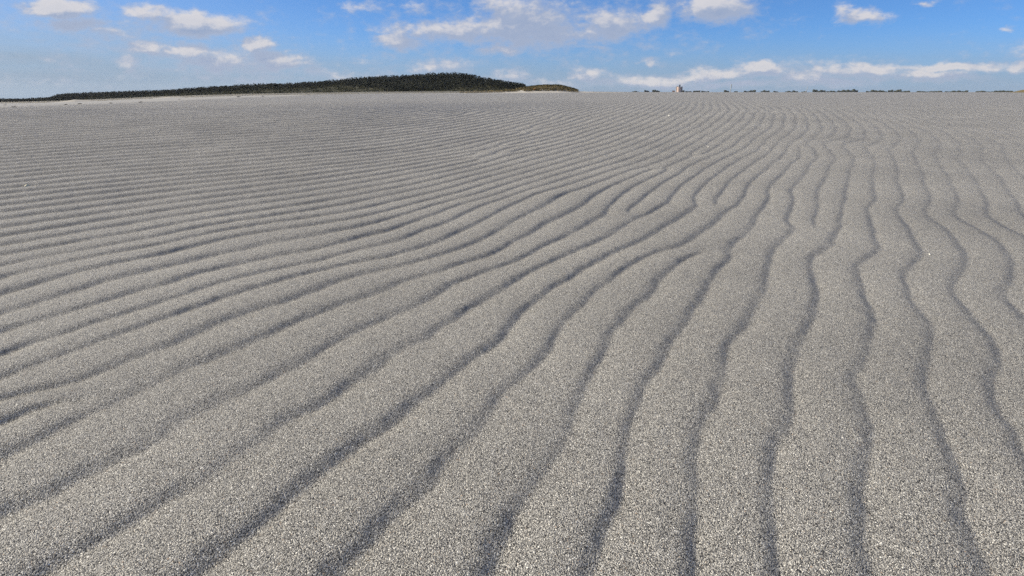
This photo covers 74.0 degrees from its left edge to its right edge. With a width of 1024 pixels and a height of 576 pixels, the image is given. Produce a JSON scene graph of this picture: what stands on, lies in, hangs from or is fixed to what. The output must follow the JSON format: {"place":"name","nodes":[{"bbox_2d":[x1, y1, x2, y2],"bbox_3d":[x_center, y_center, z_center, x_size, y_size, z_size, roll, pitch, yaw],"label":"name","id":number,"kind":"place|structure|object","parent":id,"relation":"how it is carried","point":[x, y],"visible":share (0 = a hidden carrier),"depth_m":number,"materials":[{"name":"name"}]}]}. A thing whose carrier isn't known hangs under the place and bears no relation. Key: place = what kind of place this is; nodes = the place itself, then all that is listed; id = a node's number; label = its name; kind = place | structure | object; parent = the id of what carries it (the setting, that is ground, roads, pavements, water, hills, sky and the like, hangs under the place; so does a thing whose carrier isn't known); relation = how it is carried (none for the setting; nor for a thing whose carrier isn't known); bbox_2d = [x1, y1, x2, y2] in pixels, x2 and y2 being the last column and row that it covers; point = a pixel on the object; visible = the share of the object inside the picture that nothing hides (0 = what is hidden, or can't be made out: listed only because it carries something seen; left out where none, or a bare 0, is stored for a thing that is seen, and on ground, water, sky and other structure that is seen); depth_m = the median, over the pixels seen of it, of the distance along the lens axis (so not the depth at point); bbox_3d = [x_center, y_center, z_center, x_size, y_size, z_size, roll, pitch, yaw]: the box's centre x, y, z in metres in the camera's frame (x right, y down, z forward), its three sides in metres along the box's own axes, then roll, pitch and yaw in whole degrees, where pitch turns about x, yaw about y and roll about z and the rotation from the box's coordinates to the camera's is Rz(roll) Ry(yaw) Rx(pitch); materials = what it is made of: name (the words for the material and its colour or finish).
{"place":"outdoors","nodes":[
{"label":"outdoors","id":0,"kind":"place"},
{"bbox_2d":[0,91,1023,575],"bbox_3d":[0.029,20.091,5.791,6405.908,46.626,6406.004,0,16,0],"label":"sand ground","id":1,"kind":"structure","parent":0,"point":[592,333],"depth_m":1.46,"materials":[{"name":"grey sand"}]},
{"bbox_2d":[82,79,499,100],"bbox_3d":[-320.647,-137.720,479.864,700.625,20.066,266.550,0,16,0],"label":"hill","id":2,"kind":"structure","parent":1,"relation":"on","point":[333,90],"depth_m":430.71,"materials":[{"name":"green plant"}]},
{"bbox_2d":[0,81,518,103],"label":"scrub","id":3,"kind":"object","parent":2,"relation":"on","point":[227,93],"visible":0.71,"depth_m":446.99,"materials":[{"name":"green plant"}]},
{"bbox_2d":[0,71,525,103],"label":"pine wood","id":4,"kind":"object","parent":2,"relation":"on","point":[386,81],"visible":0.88,"depth_m":463.75,"materials":[{"name":"green plant"}]},
{"bbox_2d":[485,87,622,92],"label":"dune","id":5,"kind":"structure","parent":1,"relation":"on","point":[549,91],"depth_m":293.75,"materials":[{"name":"beige sand"}]},
{"bbox_2d":[459,87,529,92],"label":"dune grass","id":6,"kind":"structure","parent":5,"relation":"on","point":[506,90],"depth_m":298.75,"materials":[{"name":"green plant"}]},
{"bbox_2d":[523,84,578,92],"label":"dune grass","id":7,"kind":"structure","parent":5,"relation":"on","point":[552,87],"depth_m":297.17,"materials":[{"name":"green plant"}]},
{"bbox_2d":[672,85,682,91],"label":"silo building","id":8,"kind":"structure","parent":1,"relation":"on","point":[678,89],"depth_m":1397.49,"materials":[{"name":"silver metal"}]},
{"bbox_2d":[0,0,1023,98],"label":"sky","id":9,"kind":"structure","parent":0,"point":[48,48],"materials":[{"name":"blue"}]},
{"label":"drifting sand","id":10,"kind":"object","parent":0,"visible":0},
{"bbox_2d":[50,100,92,102],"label":"dune","id":11,"kind":"structure","parent":10,"relation":"on","point":[74,101],"depth_m":351.23,"materials":[{"name":"beige sand"}]}
]}

